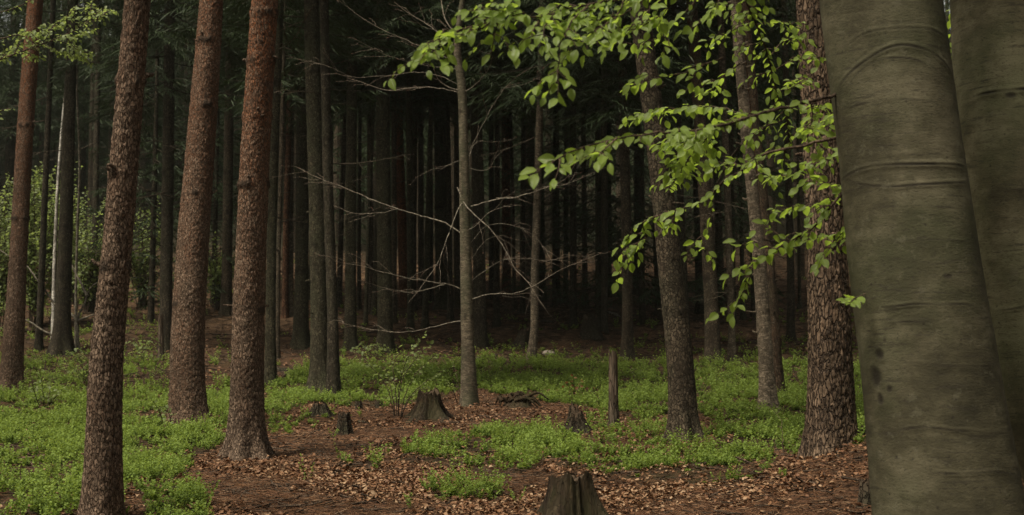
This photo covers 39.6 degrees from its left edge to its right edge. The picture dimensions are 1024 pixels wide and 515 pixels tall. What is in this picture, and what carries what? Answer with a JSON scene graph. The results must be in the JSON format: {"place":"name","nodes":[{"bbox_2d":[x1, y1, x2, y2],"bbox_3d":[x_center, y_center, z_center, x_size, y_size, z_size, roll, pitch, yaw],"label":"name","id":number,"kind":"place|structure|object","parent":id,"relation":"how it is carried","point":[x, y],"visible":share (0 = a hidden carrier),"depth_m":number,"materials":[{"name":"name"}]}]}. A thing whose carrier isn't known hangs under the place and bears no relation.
{"place":"outdoors","nodes":[
{"label":"outdoors","id":0,"kind":"place"},
{"bbox_2d":[0,38,1023,514],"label":"forest floor","id":1,"kind":"structure","parent":0,"point":[506,332],"depth_m":25.55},
{"bbox_2d":[0,181,39,331],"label":"hazel bush","id":2,"kind":"object","parent":1,"relation":"on","point":[4,225],"visible":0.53,"depth_m":28.78,"materials":[{"name":"green plant"}]},
{"bbox_2d":[0,0,43,391],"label":"pine tree","id":3,"kind":"object","parent":1,"relation":"on","point":[12,365],"visible":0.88,"depth_m":18.06,"materials":[{"name":"brown plant"}]},
{"bbox_2d":[0,161,59,270],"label":"hazel bush","id":4,"kind":"object","parent":1,"relation":"on","point":[33,193],"visible":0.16,"depth_m":34.12,"materials":[{"name":"green plant"}]},
{"bbox_2d":[7,171,60,329],"bbox_3d":[-10.157,-0.173,30.360,1.199,3.462,1.077,0,-5,0],"label":"hazel bush","id":5,"kind":"object","parent":1,"relation":"on","point":[32,288],"visible":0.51,"depth_m":30.23,"materials":[{"name":"green plant"}]},
{"bbox_2d":[0,250,96,349],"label":"crooked sapling","id":6,"kind":"object","parent":1,"relation":"on","point":[77,320],"visible":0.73,"depth_m":26.33,"materials":[{"name":"brown wood"}]},
{"bbox_2d":[26,367,74,405],"bbox_3d":[-5.091,1.428,15.567,0.447,0.468,0.855,3,-6,-30],"label":"leafy shrub","id":7,"kind":"object","parent":1,"relation":"on","point":[48,386],"visible":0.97,"depth_m":15.48,"materials":[{"name":"green plant"}]},
{"bbox_2d":[2,0,101,352],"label":"spruce tree","id":8,"kind":"object","parent":1,"relation":"on","point":[38,343],"visible":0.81,"depth_m":26.51,"materials":[{"name":"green plant"}]},
{"bbox_2d":[29,162,84,321],"bbox_3d":[-9.805,-0.330,30.755,1.181,3.500,1.115,0,-5,0],"label":"hazel bush","id":9,"kind":"object","parent":1,"relation":"on","point":[39,181],"visible":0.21,"depth_m":30.67,"materials":[{"name":"green plant"}]},
{"bbox_2d":[50,97,63,338],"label":"birch tree","id":10,"kind":"object","parent":1,"relation":"on","point":[55,237],"visible":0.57,"depth_m":28.51,"materials":[{"name":"white plant"}]},
{"bbox_2d":[0,0,118,119],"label":"beech sapling","id":11,"kind":"object","parent":1,"relation":"on","point":[21,35],"visible":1,"depth_m":13.12,"materials":[{"name":"green plant"}]},
{"bbox_2d":[59,343,88,385],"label":"leafy shrub","id":12,"kind":"object","parent":1,"relation":"on","point":[86,367],"visible":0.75,"depth_m":19.07,"materials":[{"name":"green plant"}]},
{"bbox_2d":[48,188,105,302],"bbox_3d":[-10.814,-0.295,35.215,1.450,2.905,1.333,0,-5,0],"label":"hazel bush","id":13,"kind":"object","parent":1,"relation":"on","point":[89,227],"visible":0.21,"depth_m":35.16,"materials":[{"name":"green plant"}]},
{"bbox_2d":[74,61,80,347],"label":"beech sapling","id":14,"kind":"object","parent":1,"relation":"on","point":[77,229],"visible":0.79,"depth_m":26.58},
{"bbox_2d":[50,0,105,312],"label":"spruce tree","id":15,"kind":"object","parent":1,"relation":"on","point":[95,200],"visible":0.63,"depth_m":32.91,"materials":[{"name":"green plant"}]},
{"bbox_2d":[58,207,103,313],"bbox_3d":[-9.740,0.052,32.706,1.300,2.538,1.197,0,-5,0],"label":"hazel bush","id":16,"kind":"object","parent":1,"relation":"on","point":[89,272],"visible":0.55,"depth_m":32.53,"materials":[{"name":"green plant"}]},
{"bbox_2d":[0,0,223,355],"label":"spruce tree","id":17,"kind":"object","parent":1,"relation":"on","point":[62,339],"visible":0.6,"depth_m":26.18,"materials":[{"name":"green plant"}]},
{"bbox_2d":[77,0,153,514],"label":"pine tree","id":18,"kind":"object","parent":1,"relation":"on","point":[102,488],"visible":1,"depth_m":6.92,"materials":[{"name":"brown plant"}]},
{"bbox_2d":[130,195,174,308],"bbox_3d":[-8.739,-0.101,33.558,1.614,2.633,1.228,0,-5,0],"label":"hazel bush","id":19,"kind":"object","parent":1,"relation":"on","point":[137,272],"visible":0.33,"depth_m":33.49,"materials":[{"name":"green plant"}]},
{"bbox_2d":[72,1,234,323],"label":"spruce sapling","id":20,"kind":"object","parent":1,"relation":"on","point":[152,260],"visible":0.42,"depth_m":31.55,"materials":[{"name":"green plant"}]},
{"bbox_2d":[13,0,304,351],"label":"spruce tree","id":21,"kind":"object","parent":1,"relation":"on","point":[166,244],"visible":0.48,"depth_m":26.09,"materials":[{"name":"green plant"}]},
{"bbox_2d":[157,314,164,360],"bbox_3d":[-5.913,1.423,23.981,0.140,0.986,0.139,-3,-6,27],"label":"dead snag","id":22,"kind":"object","parent":1,"relation":"on","point":[160,337],"visible":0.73,"depth_m":23.96,"materials":[{"name":"brown wood"}]},
{"bbox_2d":[164,0,222,426],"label":"pine tree","id":23,"kind":"object","parent":1,"relation":"on","point":[187,398],"visible":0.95,"depth_m":12.70,"materials":[{"name":"brown plant"}]},
{"bbox_2d":[116,0,290,316],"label":"spruce tree","id":24,"kind":"object","parent":1,"relation":"on","point":[226,274],"visible":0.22,"depth_m":32.53,"materials":[{"name":"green plant"}]},
{"bbox_2d":[131,38,281,304],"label":"spruce sapling","id":25,"kind":"object","parent":1,"relation":"on","point":[215,205],"visible":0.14,"depth_m":34.77,"materials":[{"name":"green plant"}]},
{"bbox_2d":[207,231,234,311],"bbox_3d":[-6.787,0.297,32.684,1.042,1.915,0.883,0,-5,0],"label":"hazel bush","id":26,"kind":"object","parent":1,"relation":"on","point":[215,279],"visible":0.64,"depth_m":32.59,"materials":[{"name":"green plant"}]},
{"bbox_2d":[173,53,296,281],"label":"spruce sapling","id":27,"kind":"object","parent":1,"relation":"on","point":[235,186],"visible":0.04,"depth_m":37.03,"materials":[{"name":"green plant"}]},
{"bbox_2d":[215,0,278,460],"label":"pine tree","id":28,"kind":"object","parent":1,"relation":"on","point":[246,435],"visible":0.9,"depth_m":10.05,"materials":[{"name":"brown plant"}]},
{"bbox_2d":[150,0,344,309],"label":"spruce tree","id":29,"kind":"object","parent":1,"relation":"on","point":[285,112],"visible":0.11,"depth_m":32.22,"materials":[{"name":"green plant"}]},
{"bbox_2d":[107,0,420,393],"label":"spruce tree","id":30,"kind":"object","parent":1,"relation":"on","point":[317,375],"visible":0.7,"depth_m":18.12,"materials":[{"name":"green plant"}]},
{"bbox_2d":[155,1,372,316],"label":"spruce tree","id":31,"kind":"object","parent":1,"relation":"on","point":[291,279],"visible":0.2,"depth_m":31.94,"materials":[{"name":"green plant"}]},
{"bbox_2d":[151,0,444,349],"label":"spruce tree","id":32,"kind":"object","parent":1,"relation":"on","point":[300,338],"visible":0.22,"depth_m":27.42,"materials":[{"name":"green plant"}]},
{"bbox_2d":[149,0,454,383],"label":"spruce tree","id":33,"kind":"object","parent":1,"relation":"on","point":[270,366],"visible":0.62,"depth_m":19.64,"materials":[{"name":"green plant"}]},
{"bbox_2d":[190,0,413,318],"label":"spruce tree","id":34,"kind":"object","parent":1,"relation":"on","point":[285,314],"visible":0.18,"depth_m":31.88,"materials":[{"name":"green plant"}]},
{"bbox_2d":[218,0,386,358],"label":"spruce tree","id":35,"kind":"object","parent":1,"relation":"on","point":[280,184],"visible":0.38,"depth_m":24.80,"materials":[{"name":"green plant"}]},
{"bbox_2d":[240,59,390,307],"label":"spruce tree","id":36,"kind":"object","parent":1,"relation":"on","point":[341,229],"visible":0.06,"depth_m":34.31,"materials":[{"name":"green plant"}]},
{"bbox_2d":[307,401,334,417],"bbox_3d":[-1.881,1.493,13.899,0.332,0.178,0.340,0,-5,0],"label":"tree stump","id":37,"kind":"object","parent":1,"relation":"on","point":[319,409],"visible":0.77,"depth_m":13.81,"materials":[{"name":"wood"}]},
{"bbox_2d":[222,0,424,394],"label":"spruce tree","id":38,"kind":"object","parent":1,"relation":"on","point":[333,379],"visible":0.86,"depth_m":17.84,"materials":[{"name":"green plant"}]},
{"bbox_2d":[335,411,353,434],"bbox_3d":[-1.438,1.441,12.223,0.192,0.245,0.183,0,-5,0],"label":"tree stump","id":39,"kind":"object","parent":1,"relation":"on","point":[344,425],"visible":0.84,"depth_m":12.18,"materials":[{"name":"wood"}]},
{"bbox_2d":[222,0,468,325],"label":"spruce tree","id":40,"kind":"object","parent":1,"relation":"on","point":[365,312],"visible":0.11,"depth_m":31.02,"materials":[{"name":"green plant"}]},
{"bbox_2d":[229,0,481,350],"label":"spruce tree","id":41,"kind":"object","parent":1,"relation":"on","point":[350,340],"visible":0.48,"depth_m":26.43,"materials":[{"name":"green plant"}]},
{"bbox_2d":[356,76,361,309],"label":"spruce tree","id":42,"kind":"object","parent":1,"relation":"on","point":[359,305],"visible":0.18,"depth_m":34.09,"materials":[{"name":"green plant"}]},
{"bbox_2d":[222,0,504,353],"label":"spruce tree","id":43,"kind":"object","parent":1,"relation":"on","point":[384,259],"visible":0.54,"depth_m":26.06,"materials":[{"name":"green plant"}]},
{"bbox_2d":[288,55,452,311],"bbox_3d":[-3.348,-7.255,34.144,6.419,17.850,5.918,0,-5,0],"label":"spruce tree","id":44,"kind":"object","parent":1,"relation":"on","point":[371,236],"visible":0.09,"depth_m":33.64,"materials":[{"name":"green plant"}]},
{"bbox_2d":[287,3,493,315],"bbox_3d":[-2.986,-7.237,33.166,6.481,17.850,5.287,0,-5,0],"label":"spruce tree","id":45,"kind":"object","parent":1,"relation":"on","point":[374,294],"visible":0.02,"depth_m":32.48,"materials":[{"name":"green plant"}]},
{"bbox_2d":[355,331,444,416],"bbox_3d":[-0.950,1.149,13.724,0.946,0.851,0.786,-4,-6,39],"label":"leafy shrub","id":46,"kind":"object","parent":1,"relation":"on","point":[405,372],"visible":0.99,"depth_m":13.68,"materials":[{"name":"green plant"}]},
{"bbox_2d":[396,85,406,307],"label":"tree trunk","id":47,"kind":"object","parent":1,"relation":"on","point":[401,225],"visible":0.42,"depth_m":33.89,"materials":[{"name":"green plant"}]},
{"bbox_2d":[332,17,485,301],"bbox_3d":[-1.888,-7.473,34.948,6.203,17.850,6.268,0,-5,0],"label":"spruce tree","id":48,"kind":"object","parent":1,"relation":"on","point":[431,292],"visible":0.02,"depth_m":34.18,"materials":[{"name":"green plant"}]},
{"bbox_2d":[286,0,534,323],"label":"spruce tree","id":49,"kind":"object","parent":1,"relation":"on","point":[394,202],"visible":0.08,"depth_m":30.47,"materials":[{"name":"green plant"}]},
{"bbox_2d":[336,0,508,333],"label":"spruce tree","id":50,"kind":"object","parent":1,"relation":"on","point":[410,323],"visible":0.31,"depth_m":29.93,"materials":[{"name":"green plant"}]},
{"bbox_2d":[335,80,520,306],"bbox_3d":[-2.060,-7.410,34.466,5.782,17.850,5.912,0,-5,0],"label":"spruce tree","id":51,"kind":"object","parent":1,"relation":"on","point":[420,262],"visible":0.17,"depth_m":33.91,"materials":[{"name":"brown plant"}]},
{"bbox_2d":[404,387,456,423],"bbox_3d":[-0.792,1.409,13.479,0.841,0.374,0.712,0,-5,0],"label":"tree stump","id":52,"kind":"object","parent":1,"relation":"on","point":[429,405],"visible":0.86,"depth_m":13.41,"materials":[{"name":"brown wood"}]},
{"bbox_2d":[332,7,530,310],"bbox_3d":[-2.144,-7.344,34.341,6.201,17.968,5.928,0,-5,0],"label":"spruce tree","id":53,"kind":"object","parent":1,"relation":"on","point":[414,140],"visible":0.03,"depth_m":33.56,"materials":[{"name":"brown plant"}]},
{"bbox_2d":[0,260,865,514],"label":"bilberry cover","id":54,"kind":"object","parent":1,"relation":"on","point":[62,435],"visible":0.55,"depth_m":12.05,"materials":[{"name":"green plant"}]},
{"bbox_2d":[0,247,870,514],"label":"leaf litter","id":55,"kind":"object","parent":1,"relation":"on","point":[419,490],"visible":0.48,"depth_m":8.68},
{"bbox_2d":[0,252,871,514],"bbox_3d":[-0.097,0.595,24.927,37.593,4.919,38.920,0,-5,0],"label":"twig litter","id":56,"kind":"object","parent":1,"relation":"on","point":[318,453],"visible":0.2,"depth_m":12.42,"materials":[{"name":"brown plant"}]},
{"bbox_2d":[330,0,559,327],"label":"spruce tree","id":57,"kind":"object","parent":1,"relation":"on","point":[425,312],"visible":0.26,"depth_m":30.33,"materials":[{"name":"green plant"}]},
{"bbox_2d":[282,0,614,407],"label":"spruce tree","id":58,"kind":"object","parent":1,"relation":"on","point":[468,392],"visible":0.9,"depth_m":15.40,"materials":[{"name":"brown plant"}]},
{"bbox_2d":[333,0,565,320],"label":"spruce tree","id":59,"kind":"object","parent":1,"relation":"on","point":[450,314],"visible":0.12,"depth_m":31.39,"materials":[{"name":"brown plant"}]},
{"bbox_2d":[424,73,482,309],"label":"spruce tree","id":60,"kind":"object","parent":1,"relation":"on","point":[440,227],"visible":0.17,"depth_m":33.62,"materials":[{"name":"brown plant"}]},
{"bbox_2d":[404,2,533,306],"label":"spruce tree","id":61,"kind":"object","parent":1,"relation":"on","point":[457,302],"depth_m":33.60,"materials":[{"name":"brown plant"}]},
{"bbox_2d":[330,0,616,348],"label":"spruce tree","id":62,"kind":"object","parent":1,"relation":"on","point":[479,313],"visible":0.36,"depth_m":27.23,"materials":[{"name":"green plant"}]},
{"bbox_2d":[0,0,951,280],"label":"wood","id":63,"kind":"object","parent":1,"relation":"on","point":[10,88],"visible":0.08,"depth_m":52.52,"materials":[{"name":"brown wood"}]},
{"bbox_2d":[398,1,562,310],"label":"spruce tree","id":64,"kind":"object","parent":1,"relation":"on","point":[514,296],"visible":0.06,"depth_m":33.52,"materials":[{"name":"brown plant"}]},
{"bbox_2d":[487,96,493,299],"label":"spruce tree","id":65,"kind":"object","parent":1,"relation":"on","point":[491,234],"visible":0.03,"depth_m":35.50,"materials":[{"name":"brown plant"}]},
{"bbox_2d":[361,0,629,326],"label":"spruce tree","id":66,"kind":"object","parent":1,"relation":"on","point":[496,321],"visible":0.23,"depth_m":31.23,"materials":[{"name":"green plant"}]},
{"bbox_2d":[439,6,561,312],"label":"spruce tree","id":67,"kind":"object","parent":1,"relation":"on","point":[522,308],"visible":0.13,"depth_m":33.10,"materials":[{"name":"brown plant"}]},
{"bbox_2d":[471,2,536,299],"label":"spruce tree","id":68,"kind":"object","parent":1,"relation":"on","point":[505,183],"visible":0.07,"depth_m":35.49,"materials":[{"name":"green plant"}]},
{"bbox_2d":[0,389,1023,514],"bbox_3d":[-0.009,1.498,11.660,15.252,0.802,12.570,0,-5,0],"label":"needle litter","id":69,"kind":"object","parent":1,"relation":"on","point":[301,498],"visible":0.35,"depth_m":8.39,"materials":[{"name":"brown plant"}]},
{"bbox_2d":[481,35,548,301],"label":"spruce tree","id":70,"kind":"object","parent":1,"relation":"on","point":[543,297],"visible":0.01,"depth_m":35.14,"materials":[{"name":"brown plant"}]},
{"bbox_2d":[510,327,529,349],"bbox_3d":[0.127,1.576,27.420,0.640,0.518,0.639,4,-6,-38],"label":"tree stump","id":71,"kind":"object","parent":1,"relation":"on","point":[523,335],"visible":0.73,"depth_m":27.30,"materials":[{"name":"wood"}]},
{"bbox_2d":[495,391,548,408],"bbox_3d":[0.088,1.492,14.775,0.491,0.211,0.436,2,-5,-22],"label":"root plate","id":72,"kind":"object","parent":1,"relation":"on","point":[522,399],"visible":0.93,"depth_m":14.68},
{"bbox_2d":[491,58,621,306],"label":"spruce sapling","id":73,"kind":"object","parent":1,"relation":"on","point":[554,252],"visible":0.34,"depth_m":33.59,"materials":[{"name":"green plant"}]},
{"bbox_2d":[399,0,727,358],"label":"spruce tree","id":74,"kind":"object","parent":1,"relation":"on","point":[534,325],"visible":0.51,"depth_m":24.81,"materials":[{"name":"green plant"}]},
{"bbox_2d":[536,470,608,514],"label":"tree stump","id":75,"kind":"object","parent":1,"relation":"on","point":[568,493],"visible":1,"depth_m":7.54,"materials":[{"name":"brown wood"}]},
{"bbox_2d":[560,401,593,434],"bbox_3d":[0.571,1.367,11.845,0.464,0.346,0.443,0,-5,0],"label":"tree stump","id":76,"kind":"object","parent":1,"relation":"on","point":[576,421],"visible":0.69,"depth_m":11.78,"materials":[{"name":"wood"}]},
{"bbox_2d":[489,16,672,303],"bbox_3d":[1.350,-7.402,35.791,6.142,17.850,6.133,0,-5,0],"label":"spruce tree","id":77,"kind":"object","parent":1,"relation":"on","point":[565,284],"visible":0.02,"depth_m":34.84,"materials":[{"name":"brown plant"}]},
{"bbox_2d":[451,0,716,327],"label":"spruce tree","id":78,"kind":"object","parent":1,"relation":"on","point":[573,260],"visible":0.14,"depth_m":30.77,"materials":[{"name":"brown plant"}]},
{"bbox_2d":[579,313,605,340],"bbox_3d":[1.582,1.392,28.359,0.626,0.577,0.602,0,-5,0],"label":"tree stump","id":79,"kind":"object","parent":1,"relation":"on","point":[590,328],"visible":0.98,"depth_m":28.19,"materials":[{"name":"wood"}]},
{"bbox_2d":[507,0,682,308],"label":"spruce tree","id":80,"kind":"object","parent":1,"relation":"on","point":[584,244],"visible":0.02,"depth_m":32.55,"materials":[{"name":"brown plant"}]},
{"bbox_2d":[531,46,660,320],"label":"spruce sapling","id":81,"kind":"object","parent":1,"relation":"on","point":[587,171],"visible":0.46,"depth_m":31.28,"materials":[{"name":"green plant"}]},
{"bbox_2d":[465,0,727,326],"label":"spruce tree","id":82,"kind":"object","parent":1,"relation":"on","point":[597,299],"visible":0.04,"depth_m":30.71,"materials":[{"name":"brown plant"}]},
{"bbox_2d":[469,0,734,333],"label":"spruce tree","id":83,"kind":"object","parent":1,"relation":"on","point":[604,257],"visible":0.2,"depth_m":29.18,"materials":[{"name":"green plant"}]},
{"bbox_2d":[607,350,619,426],"bbox_3d":[0.893,1.238,12.604,0.125,0.865,0.128,4,-6,-39],"label":"dead snag","id":84,"kind":"object","parent":1,"relation":"on","point":[613,410],"visible":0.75,"depth_m":12.57,"materials":[{"name":"brown wood"}]},
{"bbox_2d":[439,0,794,358],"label":"spruce tree","id":85,"kind":"object","parent":1,"relation":"on","point":[627,344],"visible":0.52,"depth_m":25.01,"materials":[{"name":"green plant"}]},
{"bbox_2d":[563,79,707,294],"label":"spruce tree","id":86,"kind":"object","parent":1,"relation":"on","point":[636,190],"visible":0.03,"depth_m":37.01,"materials":[{"name":"brown plant"}]},
{"bbox_2d":[576,3,721,324],"bbox_3d":[2.921,-2.881,31.114,3.167,9.350,3.488,0,-5,0],"label":"spruce sapling","id":87,"kind":"object","parent":1,"relation":"on","point":[642,281],"visible":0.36,"depth_m":30.64,"materials":[{"name":"green plant"}]},
{"bbox_2d":[515,0,800,327],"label":"spruce tree","id":88,"kind":"object","parent":1,"relation":"on","point":[680,191],"visible":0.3,"depth_m":25.35,"materials":[{"name":"green plant"}]},
{"bbox_2d":[630,0,704,443],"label":"spruce tree","id":89,"kind":"object","parent":1,"relation":"on","point":[682,406],"visible":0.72,"depth_m":11.15,"materials":[{"name":"brown plant"}]},
{"bbox_2d":[558,3,789,317],"bbox_3d":[3.227,-7.191,33.007,6.276,17.850,6.072,0,-5,0],"label":"spruce tree","id":90,"kind":"object","parent":1,"relation":"on","point":[658,313],"visible":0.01,"depth_m":32.46,"materials":[{"name":"brown plant"}]},
{"bbox_2d":[567,0,795,363],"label":"spruce tree","id":91,"kind":"object","parent":1,"relation":"on","point":[712,343],"visible":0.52,"depth_m":23.95,"materials":[{"name":"brown plant"}]},
{"bbox_2d":[572,0,795,361],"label":"spruce tree","id":92,"kind":"object","parent":1,"relation":"on","point":[731,353],"visible":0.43,"depth_m":24.36,"materials":[{"name":"brown plant"}]},
{"bbox_2d":[383,0,1023,514],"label":"beech tree","id":93,"kind":"object","parent":1,"relation":"on","point":[939,430],"visible":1,"depth_m":4.48,"materials":[{"name":"green plant"}]},
{"bbox_2d":[612,0,801,318],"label":"spruce tree","id":94,"kind":"object","parent":1,"relation":"on","point":[743,314],"visible":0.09,"depth_m":31.76,"materials":[{"name":"green plant"}]},
{"bbox_2d":[628,0,790,313],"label":"spruce tree","id":95,"kind":"object","parent":1,"relation":"on","point":[699,308],"visible":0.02,"depth_m":33.43,"materials":[{"name":"brown plant"}]},
{"bbox_2d":[627,0,800,317],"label":"spruce tree","id":96,"kind":"object","parent":1,"relation":"on","point":[752,315],"visible":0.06,"depth_m":31.96,"materials":[{"name":"green plant"}]},
{"bbox_2d":[645,0,803,324],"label":"spruce sapling","id":97,"kind":"object","parent":1,"relation":"on","point":[732,142],"visible":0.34,"depth_m":30.18,"materials":[{"name":"green plant"}]},
{"bbox_2d":[651,0,797,315],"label":"spruce tree","id":98,"kind":"object","parent":1,"relation":"on","point":[718,236],"visible":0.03,"depth_m":33.04,"materials":[{"name":"brown plant"}]},
{"bbox_2d":[669,0,806,341],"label":"spruce tree","id":99,"kind":"object","parent":1,"relation":"on","point":[790,329],"visible":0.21,"depth_m":28.91,"materials":[{"name":"brown plant"}]},
{"bbox_2d":[692,0,786,393],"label":"spruce tree","id":100,"kind":"object","parent":1,"relation":"on","point":[773,299],"visible":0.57,"depth_m":17.78,"materials":[{"name":"brown plant"}]},
{"bbox_2d":[676,0,805,412],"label":"spruce tree","id":101,"kind":"object","parent":1,"relation":"on","point":[767,391],"visible":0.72,"depth_m":14.18,"materials":[{"name":"brown plant"}]},
{"bbox_2d":[698,0,803,308],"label":"spruce tree","id":102,"kind":"object","parent":1,"relation":"on","point":[799,299],"visible":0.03,"depth_m":32.83,"materials":[{"name":"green plant"}]},
{"bbox_2d":[795,0,858,461],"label":"pine tree","id":103,"kind":"object","parent":1,"relation":"on","point":[830,424],"visible":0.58,"depth_m":8.15,"materials":[{"name":"brown plant"}]},
{"bbox_2d":[856,478,870,507],"bbox_3d":[1.716,1.140,6.841,0.120,0.165,0.119,-2,-5,19],"label":"tree stump","id":104,"kind":"object","parent":1,"relation":"on","point":[864,496],"visible":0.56,"depth_m":6.82,"materials":[{"name":"wood"}]},
{"bbox_2d":[945,0,1023,481],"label":"beech tree","id":105,"kind":"object","parent":1,"relation":"on","point":[987,45],"visible":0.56,"depth_m":5.06,"materials":[{"name":"grey plant"}]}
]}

